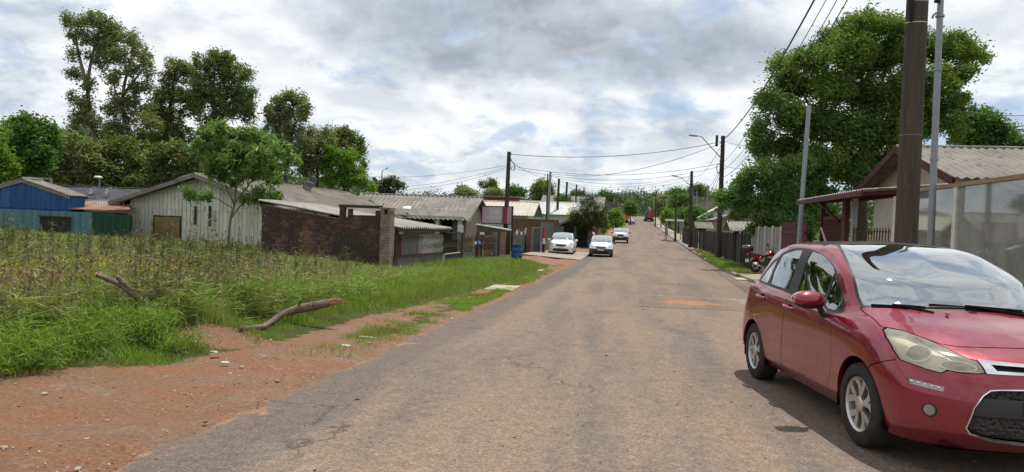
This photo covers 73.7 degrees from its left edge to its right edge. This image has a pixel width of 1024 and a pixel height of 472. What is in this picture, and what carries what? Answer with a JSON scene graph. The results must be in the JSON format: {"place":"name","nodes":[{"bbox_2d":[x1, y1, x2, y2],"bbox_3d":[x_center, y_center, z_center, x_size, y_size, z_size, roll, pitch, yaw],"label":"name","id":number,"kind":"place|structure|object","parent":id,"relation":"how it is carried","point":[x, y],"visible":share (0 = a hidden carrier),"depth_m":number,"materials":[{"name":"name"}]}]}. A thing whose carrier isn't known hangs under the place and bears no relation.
{"place":"outdoors","nodes":[
{"label":"outdoors","id":0,"kind":"place"},
{"bbox_2d":[1,232,547,374],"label":"grass","id":1,"kind":"structure","parent":0,"point":[474,270],"depth_m":13.01,"materials":[{"name":"plant"}]},
{"bbox_2d":[0,216,872,471],"bbox_3d":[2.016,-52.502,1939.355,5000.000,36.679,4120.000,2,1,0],"label":"ground","id":2,"kind":"structure","parent":0,"point":[142,401],"depth_m":6.12,"materials":[{"name":"soil"}]},
{"bbox_2d":[0,121,24,183],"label":"bushy tree","id":3,"kind":"object","parent":2,"relation":"on","point":[10,171],"visible":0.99,"depth_m":45.67,"materials":[{"name":"green plant"}]},
{"bbox_2d":[0,105,68,181],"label":"broadleaf tree","id":4,"kind":"object","parent":2,"relation":"on","point":[35,142],"visible":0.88,"depth_m":49.01,"materials":[{"name":"green plant"}]},
{"bbox_2d":[0,177,88,211],"bbox_3d":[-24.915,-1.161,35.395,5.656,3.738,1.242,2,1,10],"label":"wooden house","id":5,"kind":"structure","parent":2,"relation":"on","point":[26,193],"depth_m":34.78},
{"bbox_2d":[0,209,94,235],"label":"sheet fence","id":6,"kind":"object","parent":2,"relation":"on","point":[78,221],"visible":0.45,"depth_m":33.45,"materials":[{"name":"metal"}]},
{"bbox_2d":[42,127,106,185],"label":"bushy tree","id":7,"kind":"object","parent":2,"relation":"on","point":[84,155],"visible":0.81,"depth_m":55.16,"materials":[{"name":"green plant"}]},
{"bbox_2d":[58,7,127,185],"bbox_3d":[-37.897,-10.925,61.850,7.158,19.497,3.731,2,1,0],"label":"eucalyptus tree","id":8,"kind":"object","parent":2,"relation":"on","point":[98,42],"visible":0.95,"depth_m":61.50,"materials":[{"name":"green plant"}]},
{"bbox_2d":[67,200,129,214],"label":"shed","id":9,"kind":"structure","parent":2,"relation":"on","point":[98,205],"depth_m":35.28,"materials":[{"name":"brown wood"}]},
{"bbox_2d":[58,185,146,214],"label":"house","id":10,"kind":"structure","parent":2,"relation":"on","point":[114,193],"depth_m":49.63,"materials":[{"name":"grey paint"}]},
{"bbox_2d":[58,118,157,160],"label":"bushy tree","id":11,"kind":"object","parent":2,"relation":"on","point":[138,135],"visible":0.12,"depth_m":65.70,"materials":[{"name":"green plant"}]},
{"bbox_2d":[92,214,132,237],"bbox_3d":[-19.590,-0.009,33.413,1.989,2.094,0.173,2,1,3],"label":"sheet fence","id":12,"kind":"object","parent":2,"relation":"on","point":[106,224],"visible":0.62,"depth_m":33.36,"materials":[{"name":"metal"}]},
{"bbox_2d":[0,280,239,379],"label":"green herbs","id":13,"kind":"object","parent":2,"relation":"on","point":[102,328],"visible":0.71,"depth_m":7.14,"materials":[{"name":"green plant"}]},
{"bbox_2d":[88,129,154,187],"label":"bushy tree","id":14,"kind":"object","parent":2,"relation":"on","point":[117,149],"visible":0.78,"depth_m":56.42,"materials":[{"name":"green plant"}]},
{"bbox_2d":[95,27,166,184],"bbox_3d":[-33.784,-9.915,60.879,6.841,17.824,3.778,2,1,0],"label":"eucalyptus tree","id":15,"kind":"object","parent":2,"relation":"on","point":[122,104],"visible":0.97,"depth_m":60.57,"materials":[{"name":"green plant"}]},
{"bbox_2d":[142,56,206,162],"bbox_3d":[-31.808,-9.058,63.991,6.529,16.102,4.576,2,1,0],"label":"eucalyptus tree","id":16,"kind":"object","parent":2,"relation":"on","point":[171,92],"visible":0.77,"depth_m":63.37,"materials":[{"name":"green plant"}]},
{"bbox_2d":[138,135,215,187],"bbox_3d":[-27.544,-4.419,55.950,6.941,7.576,4.399,2,1,0],"label":"bushy tree","id":17,"kind":"object","parent":2,"relation":"on","point":[176,153],"visible":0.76,"depth_m":55.08,"materials":[{"name":"green plant"}]},
{"bbox_2d":[0,204,361,313],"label":"tall weeds","id":18,"kind":"object","parent":2,"relation":"on","point":[9,237],"visible":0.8,"depth_m":11.61,"materials":[{"name":"plant"}]},
{"bbox_2d":[0,228,400,326],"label":"dry weeds","id":19,"kind":"object","parent":2,"relation":"on","point":[30,279],"visible":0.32,"depth_m":10.00,"materials":[{"name":"plant"}]},
{"bbox_2d":[93,272,151,307],"bbox_3d":[-4.792,0.679,8.393,0.712,0.441,0.128,2,1,0],"label":"fallen branch","id":20,"kind":"object","parent":19,"relation":"in","point":[119,281],"visible":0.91,"depth_m":8.39,"materials":[{"name":"wood"}]},
{"bbox_2d":[185,45,261,140],"bbox_3d":[-26.630,-9.161,62.954,7.317,16.770,4.374,2,1,0],"label":"eucalyptus tree","id":21,"kind":"object","parent":2,"relation":"on","point":[226,68],"visible":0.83,"depth_m":62.23,"materials":[{"name":"green plant"}]},
{"bbox_2d":[0,226,458,351],"bbox_3d":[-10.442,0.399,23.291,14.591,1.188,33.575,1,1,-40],"label":"leafy weeds","id":22,"kind":"object","parent":2,"relation":"on","point":[279,297],"visible":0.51,"depth_m":10.23,"materials":[{"name":"plant"}]},
{"bbox_2d":[0,252,313,285],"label":"wildflowers","id":23,"kind":"object","parent":22,"relation":"on","point":[104,261],"visible":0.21,"depth_m":10.69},
{"bbox_2d":[177,117,303,246],"bbox_3d":[-11.136,-2.020,27.938,5.169,5.715,2.766,2,1,0],"label":"tree","id":24,"kind":"object","parent":2,"relation":"on","point":[230,149],"visible":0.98,"depth_m":27.69,"materials":[{"name":"green plant"}]},
{"bbox_2d":[107,172,406,244],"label":"wooden house","id":25,"kind":"structure","parent":2,"relation":"on","point":[153,201],"depth_m":35.74,"materials":[{"name":"wood"}]},
{"bbox_2d":[153,215,181,239],"bbox_3d":[-18.122,-0.365,35.913,1.620,1.420,0.155,2,1,10],"label":"door","id":26,"kind":"structure","parent":25,"relation":"in","point":[158,226],"depth_m":35.86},
{"bbox_2d":[303,177,316,191],"bbox_3d":[-13.448,-3.170,45.344,1.100,1.576,0.569,3,1,30],"label":"satellite dish","id":27,"kind":"object","parent":25,"relation":"attached to","point":[309,183],"visible":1,"depth_m":45.47,"materials":[{"name":"metal"}]},
{"bbox_2d":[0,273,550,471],"bbox_3d":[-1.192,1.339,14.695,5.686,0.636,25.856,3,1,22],"label":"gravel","id":28,"kind":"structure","parent":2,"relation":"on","point":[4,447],"depth_m":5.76,"materials":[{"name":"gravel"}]},
{"bbox_2d":[259,86,316,183],"bbox_3d":[-18.909,-6.492,57.848,5.121,12.411,3.349,2,1,0],"label":"eucalyptus tree","id":29,"kind":"object","parent":2,"relation":"on","point":[279,115],"visible":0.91,"depth_m":57.52,"materials":[{"name":"green plant"}]},
{"bbox_2d":[239,296,348,330],"bbox_3d":[-3.365,1.096,9.635,1.768,0.400,1.813,2,1,0],"label":"fallen branch","id":30,"kind":"object","parent":2,"relation":"on","point":[308,306],"visible":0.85,"depth_m":10.22,"materials":[{"name":"wood"}]},
{"bbox_2d":[293,120,338,187],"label":"bushy tree","id":31,"kind":"object","parent":2,"relation":"on","point":[307,168],"visible":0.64,"depth_m":59.68,"materials":[{"name":"green plant"}]},
{"bbox_2d":[261,204,382,267],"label":"brick wall","id":32,"kind":"structure","parent":2,"relation":"on","point":[358,236],"depth_m":23.92,"materials":[{"name":"brick"}]},
{"bbox_2d":[315,143,381,195],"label":"broadleaf tree","id":33,"kind":"object","parent":2,"relation":"on","point":[342,165],"visible":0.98,"depth_m":59.51,"materials":[{"name":"green plant"}]},
{"bbox_2d":[329,122,371,191],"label":"bushy tree","id":34,"kind":"object","parent":2,"relation":"on","point":[346,137],"visible":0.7,"depth_m":67.58,"materials":[{"name":"green plant"}]},
{"bbox_2d":[257,199,451,267],"bbox_3d":[-6.493,0.094,27.475,6.642,2.832,6.171,2,1,13],"label":"carport","id":35,"kind":"object","parent":2,"relation":"on","point":[415,248],"visible":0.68,"depth_m":26.29,"materials":[{"name":"grey metal"}]},
{"bbox_2d":[363,174,410,193],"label":"bushy tree","id":36,"kind":"object","parent":2,"relation":"on","point":[393,183],"visible":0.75,"depth_m":89.63,"materials":[{"name":"green plant"}]},
{"bbox_2d":[379,207,395,267],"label":"brick pier","id":37,"kind":"structure","parent":2,"relation":"on","point":[387,217],"depth_m":23.45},
{"bbox_2d":[277,265,562,357],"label":"verge grass","id":38,"kind":"structure","parent":2,"relation":"on","point":[463,302],"depth_m":12.46,"materials":[{"name":"plant"}]},
{"bbox_2d":[359,193,485,239],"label":"plaster house","id":39,"kind":"structure","parent":2,"relation":"on","point":[447,210],"depth_m":60.28,"materials":[{"name":"paint"}]},
{"bbox_2d":[7,160,873,236],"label":"woods","id":40,"kind":"object","parent":2,"relation":"on","point":[644,207],"visible":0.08,"depth_m":228.32,"materials":[{"name":"green plant"}]},
{"bbox_2d":[442,231,459,261],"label":"iron gate","id":41,"kind":"structure","parent":2,"relation":"on","point":[450,250],"depth_m":30.44,"materials":[{"name":"metal"}]},
{"bbox_2d":[452,183,480,195],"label":"distant tree","id":42,"kind":"object","parent":2,"relation":"on","point":[465,191],"visible":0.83,"depth_m":119.13,"materials":[{"name":"green plant"}]},
{"bbox_2d":[460,232,502,258],"bbox_3d":[-1.483,0.703,36.056,0.335,1.884,8.523,2,1,12],"label":"plank fence","id":43,"kind":"object","parent":2,"relation":"on","point":[466,248],"visible":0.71,"depth_m":35.37,"materials":[{"name":"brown wood"}]},
{"bbox_2d":[477,174,499,188],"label":"tree","id":44,"kind":"object","parent":2,"relation":"on","point":[493,182],"visible":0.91,"depth_m":189.68,"materials":[{"name":"green plant"}]},
{"bbox_2d":[481,185,504,198],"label":"distant tree","id":45,"kind":"object","parent":2,"relation":"on","point":[493,191],"visible":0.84,"depth_m":129.47,"materials":[{"name":"green plant"}]},
{"bbox_2d":[475,224,511,254],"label":"brown wall","id":46,"kind":"structure","parent":2,"relation":"on","point":[487,230],"depth_m":42.73,"materials":[{"name":"paint"}]},
{"bbox_2d":[481,206,513,250],"bbox_3d":[-1.038,-0.471,46.350,2.535,3.132,0.180,3,1,34],"label":"sign board","id":47,"kind":"object","parent":2,"relation":"on","point":[496,214],"visible":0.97,"depth_m":46.19,"materials":[{"name":"metal"}]},
{"bbox_2d":[485,285,519,291],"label":"concrete slab","id":48,"kind":"structure","parent":2,"relation":"on","point":[503,286],"depth_m":19.38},
{"bbox_2d":[483,196,526,200],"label":"roof","id":49,"kind":"structure","parent":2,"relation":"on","point":[500,198],"depth_m":91.93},
{"bbox_2d":[503,152,514,228],"bbox_3d":[-0.213,-2.194,46.367,0.681,7.024,0.340,2,1,0],"label":"utility pole","id":50,"kind":"object","parent":2,"relation":"on","point":[508,168],"visible":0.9,"depth_m":46.23,"materials":[{"name":"brown wood"}]},
{"bbox_2d":[482,200,542,228],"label":"house","id":51,"kind":"structure","parent":2,"relation":"on","point":[526,210],"depth_m":73.14,"materials":[{"name":"paint"}]},
{"bbox_2d":[504,182,527,196],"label":"distant tree","id":52,"kind":"object","parent":2,"relation":"on","point":[520,191],"visible":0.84,"depth_m":168.89,"materials":[{"name":"green plant"}]},
{"bbox_2d":[511,244,521,259],"bbox_3d":[0.252,0.889,36.023,0.588,0.880,0.588,2,1,0],"label":"barrel","id":53,"kind":"object","parent":2,"relation":"on","point":[516,250],"visible":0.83,"depth_m":35.78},
{"bbox_2d":[512,235,525,252],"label":"yard wall","id":54,"kind":"structure","parent":2,"relation":"on","point":[519,239],"depth_m":43.82,"materials":[{"name":"grey paint"}]},
{"bbox_2d":[526,228,531,252],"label":"gate pier","id":55,"kind":"structure","parent":2,"relation":"on","point":[528,239],"depth_m":44.17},
{"bbox_2d":[513,218,558,232],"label":"board wall","id":56,"kind":"structure","parent":2,"relation":"on","point":[521,224],"depth_m":57.66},
{"bbox_2d":[531,227,540,251],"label":"metal gate","id":57,"kind":"structure","parent":2,"relation":"on","point":[536,239],"depth_m":44.95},
{"bbox_2d":[527,175,556,200],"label":"round tree","id":58,"kind":"object","parent":2,"relation":"on","point":[538,189],"visible":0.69,"depth_m":149.03,"materials":[{"name":"green plant"}]},
{"bbox_2d":[540,222,553,251],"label":"wall","id":59,"kind":"structure","parent":2,"relation":"on","point":[549,226],"depth_m":48.68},
{"bbox_2d":[547,172,551,219],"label":"utility pole","id":60,"kind":"object","parent":2,"relation":"on","point":[549,194],"visible":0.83,"depth_m":70.83,"materials":[{"name":"grey"}]},
{"bbox_2d":[520,200,586,222],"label":"house","id":61,"kind":"structure","parent":2,"relation":"on","point":[559,214],"depth_m":86.94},
{"bbox_2d":[541,195,605,206],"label":"house","id":62,"kind":"structure","parent":2,"relation":"on","point":[601,199],"depth_m":138.09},
{"bbox_2d":[559,217,595,246],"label":"shed","id":63,"kind":"structure","parent":2,"relation":"on","point":[582,237],"depth_m":61.89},
{"bbox_2d":[567,192,609,247],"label":"street tree","id":64,"kind":"object","parent":2,"relation":"on","point":[582,213],"visible":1,"depth_m":60.79,"materials":[{"name":"green plant"}]},
{"bbox_2d":[595,187,616,202],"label":"distant tree","id":65,"kind":"object","parent":2,"relation":"on","point":[604,193],"visible":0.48,"depth_m":248.65,"materials":[{"name":"green plant"}]},
{"bbox_2d":[606,206,626,230],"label":"street tree","id":66,"kind":"object","parent":2,"relation":"on","point":[614,219],"visible":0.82,"depth_m":89.58,"materials":[{"name":"green plant"}]},
{"bbox_2d":[622,197,638,224],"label":"distant tree","id":67,"kind":"object","parent":2,"relation":"on","point":[631,207],"visible":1,"depth_m":170.93,"materials":[{"name":"green plant"}]},
{"bbox_2d":[648,193,670,223],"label":"distant tree","id":68,"kind":"object","parent":2,"relation":"on","point":[658,200],"visible":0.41,"depth_m":179.29,"materials":[{"name":"green plant"}]},
{"bbox_2d":[658,205,677,233],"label":"distant tree","id":69,"kind":"object","parent":2,"relation":"on","point":[668,213],"visible":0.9,"depth_m":111.34,"materials":[{"name":"green plant"}]},
{"bbox_2d":[667,190,694,232],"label":"distant tree","id":70,"kind":"object","parent":2,"relation":"on","point":[683,198],"visible":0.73,"depth_m":124.18,"materials":[{"name":"green plant"}]},
{"bbox_2d":[674,205,688,227],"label":"distant tree","id":71,"kind":"object","parent":2,"relation":"on","point":[681,217],"visible":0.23,"depth_m":117.80,"materials":[{"name":"green plant"}]},
{"bbox_2d":[671,171,692,247],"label":"utility pole","id":72,"kind":"object","parent":2,"relation":"on","point":[690,215],"visible":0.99,"depth_m":68.82,"materials":[{"name":"brown wood"}]},
{"bbox_2d":[671,198,715,229],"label":"hall","id":73,"kind":"structure","parent":2,"relation":"on","point":[703,202],"depth_m":140.26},
{"bbox_2d":[682,203,709,222],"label":"distant tree","id":74,"kind":"object","parent":2,"relation":"on","point":[697,211],"visible":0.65,"depth_m":99.29,"materials":[{"name":"green plant"}]},
{"bbox_2d":[686,181,712,199],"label":"distant tree","id":75,"kind":"object","parent":2,"relation":"on","point":[700,189],"visible":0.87,"depth_m":189.10,"materials":[{"name":"green plant"}]},
{"bbox_2d":[688,134,724,257],"bbox_3d":[13.103,-2.536,46.257,3.249,8.793,0.397,2,1,-29],"label":"utility pole","id":76,"kind":"object","parent":2,"relation":"on","point":[719,221],"visible":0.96,"depth_m":46.81,"materials":[{"name":"brown wood"}]},
{"bbox_2d":[723,221,754,263],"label":"gabled gate","id":77,"kind":"structure","parent":2,"relation":"on","point":[738,240],"depth_m":41.06,"materials":[{"name":"metal"}]},
{"bbox_2d":[741,229,752,268],"bbox_3d":[13.101,0.858,37.994,0.130,2.509,3.326,2,1,10],"label":"iron fence","id":78,"kind":"object","parent":2,"relation":"on","point":[746,239],"visible":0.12,"depth_m":38.40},
{"bbox_2d":[703,210,809,244],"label":"house","id":79,"kind":"structure","parent":2,"relation":"on","point":[713,221],"depth_m":68.63,"materials":[{"name":"beige paint"}]},
{"bbox_2d":[750,226,781,271],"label":"sheet gate","id":80,"kind":"structure","parent":2,"relation":"on","point":[764,236],"depth_m":32.76,"materials":[{"name":"metal"}]},
{"bbox_2d":[710,149,842,241],"bbox_3d":[14.037,-1.261,35.969,7.660,6.498,4.240,2,1,0],"label":"bushy tree","id":81,"kind":"object","parent":2,"relation":"on","point":[780,181],"visible":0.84,"depth_m":35.32,"materials":[{"name":"green plant"}]},
{"bbox_2d":[781,221,807,248],"bbox_3d":[11.206,0.658,27.324,0.100,2.470,4.091,2,1,10],"label":"slat fence","id":82,"kind":"object","parent":2,"relation":"on","point":[789,233],"visible":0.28,"depth_m":27.60,"materials":[{"name":"red paint"}]},
{"bbox_2d":[738,0,997,240],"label":"tree","id":83,"kind":"object","parent":2,"relation":"on","point":[863,136],"visible":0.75,"depth_m":36.49,"materials":[{"name":"green plant"}]},
{"bbox_2d":[855,144,1023,241],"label":"plaster house","id":84,"kind":"structure","parent":2,"relation":"on","point":[959,163],"depth_m":23.54,"materials":[{"name":"grey paint"}]},
{"bbox_2d":[946,102,1023,145],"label":"broadleaf tree","id":85,"kind":"object","parent":2,"relation":"on","point":[984,125],"visible":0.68,"depth_m":49.72,"materials":[{"name":"green plant"}]},
{"bbox_2d":[0,0,1023,212],"label":"sky","id":86,"kind":"structure","parent":0,"point":[436,88],"materials":[{"name":"white"}]},
{"bbox_2d":[522,250,588,259],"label":"driveway","id":87,"kind":"structure","parent":0,"point":[574,256],"depth_m":43.09,"materials":[{"name":"concrete"}]},
{"bbox_2d":[547,232,577,253],"bbox_3d":[3.534,0.500,47.251,2.089,1.513,4.535,2,1,8],"label":"parked car","id":88,"kind":"object","parent":87,"relation":"on","point":[563,242],"visible":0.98,"depth_m":45.63,"materials":[{"name":"white paint"}]},
{"bbox_2d":[113,216,1023,471],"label":"road","id":89,"kind":"structure","parent":0,"point":[446,403],"depth_m":5.97,"materials":[{"name":"asphalt"}]},
{"bbox_2d":[114,282,976,471],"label":"road grit","id":90,"kind":"object","parent":89,"relation":"on","point":[973,460],"visible":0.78,"depth_m":5.48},
{"bbox_2d":[587,235,615,256],"bbox_3d":[6.121,0.658,46.673,1.990,1.423,3.786,2,1,9],"label":"parked car","id":91,"kind":"object","parent":89,"relation":"on","point":[601,244],"visible":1,"depth_m":45.28,"materials":[{"name":"white paint"}]},
{"bbox_2d":[611,228,629,242],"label":"parked car","id":92,"kind":"object","parent":89,"relation":"on","point":[620,233],"visible":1,"depth_m":76.51,"materials":[{"name":"white paint"}]},
{"bbox_2d":[637,281,748,310],"bbox_3d":[5.768,1.688,19.692,4.217,0.151,9.514,2,1,10],"label":"road patch","id":93,"kind":"object","parent":89,"relation":"on","point":[686,295],"visible":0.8,"depth_m":18.88,"materials":[{"name":"asphalt"}]},
{"bbox_2d":[692,251,738,276],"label":"kerb","id":94,"kind":"structure","parent":89,"relation":"on","point":[731,273],"depth_m":36.20,"materials":[{"name":"concrete"}]},
{"bbox_2d":[696,249,759,272],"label":"kerb grass","id":95,"kind":"structure","parent":94,"relation":"on","point":[727,265],"depth_m":37.04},
{"bbox_2d":[742,241,1023,452],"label":"parked car","id":96,"kind":"object","parent":89,"relation":"on","point":[883,344],"visible":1,"depth_m":5.23,"materials":[{"name":"red paint"}]},
{"bbox_2d":[653,218,698,249],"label":"pavement","id":97,"kind":"structure","parent":0,"point":[670,231],"depth_m":116.80,"materials":[{"name":"concrete"}]},
{"bbox_2d":[692,228,698,248],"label":"iron fence","id":98,"kind":"object","parent":97,"relation":"on","point":[695,235],"visible":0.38,"depth_m":68.75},
{"bbox_2d":[738,273,761,282],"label":"pavement","id":99,"kind":"structure","parent":0,"point":[750,277],"depth_m":28.34,"materials":[{"name":"concrete"}]},
{"bbox_2d":[742,243,773,271],"bbox_3d":[11.281,0.991,30.604,2.358,1.311,0.850,2,1,-24],"label":"motorbike","id":100,"kind":"object","parent":99,"relation":"on","point":[756,257],"visible":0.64,"depth_m":30.33,"materials":[{"name":"metal"}]},
{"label":"pavement","id":101,"kind":"structure","parent":0,"visible":0},
{"bbox_2d":[796,105,810,243],"bbox_3d":[10.431,-1.232,24.574,0.340,6.902,0.200,2,1,0],"label":"steel pole","id":102,"kind":"object","parent":101,"relation":"on","point":[803,178],"visible":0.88,"depth_m":24.50,"materials":[{"name":"metal"}]},
{"bbox_2d":[796,183,947,241],"bbox_3d":[10.204,0.258,20.163,2.010,3.260,6.903,2,1,10],"label":"gate canopy","id":103,"kind":"object","parent":101,"relation":"on","point":[854,197],"visible":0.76,"depth_m":20.01,"materials":[{"name":"red paint"}]},
{"bbox_2d":[822,216,841,241],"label":"maroon gate","id":104,"kind":"structure","parent":103,"relation":"attached to","point":[831,226],"depth_m":22.27,"materials":[{"name":"paint"}]},
{"bbox_2d":[853,228,891,241],"bbox_3d":[9.742,0.892,18.506,0.160,2.220,3.058,2,1,10],"label":"iron railing","id":105,"kind":"object","parent":101,"relation":"on","point":[874,231],"visible":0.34,"depth_m":18.53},
{"bbox_2d":[894,0,928,243],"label":"utility pole","id":106,"kind":"object","parent":101,"relation":"on","point":[910,143],"visible":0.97,"depth_m":10.83,"materials":[{"name":"wood"}]},
{"bbox_2d":[723,0,814,139],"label":"overhead wire","id":107,"kind":"object","parent":106,"relation":"attached to","point":[808,10],"visible":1,"depth_m":23.97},
{"bbox_2d":[730,0,825,154],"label":"overhead wire","id":108,"kind":"object","parent":106,"relation":"attached to","point":[786,69],"visible":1,"depth_m":22.31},
{"bbox_2d":[722,0,836,170],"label":"overhead wire","id":109,"kind":"object","parent":106,"relation":"attached to","point":[791,78],"visible":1,"depth_m":21.11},
{"bbox_2d":[722,0,847,177],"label":"overhead wire","id":110,"kind":"object","parent":106,"relation":"attached to","point":[801,77],"visible":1,"depth_m":19.62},
{"bbox_2d":[927,0,944,245],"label":"steel pole","id":111,"kind":"object","parent":101,"relation":"on","point":[937,70],"visible":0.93,"depth_m":14.11,"materials":[{"name":"grey metal"}]},
{"bbox_2d":[918,173,1023,283],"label":"glass fence","id":112,"kind":"object","parent":101,"relation":"on","point":[983,218],"visible":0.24,"depth_m":12.62,"materials":[{"name":"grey glass"}]},
{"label":"pavement","id":113,"kind":"structure","parent":0,"visible":0},
{"bbox_2d":[692,222,713,250],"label":"gabled gate","id":114,"kind":"structure","parent":113,"relation":"on","point":[704,225],"depth_m":62.13,"materials":[{"name":"metal"}]},
{"bbox_2d":[705,230,733,260],"bbox_3d":[15.437,0.782,51.393,0.130,2.353,16.521,2,1,10],"label":"iron fence","id":115,"kind":"object","parent":113,"relation":"on","point":[727,247],"visible":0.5,"depth_m":47.69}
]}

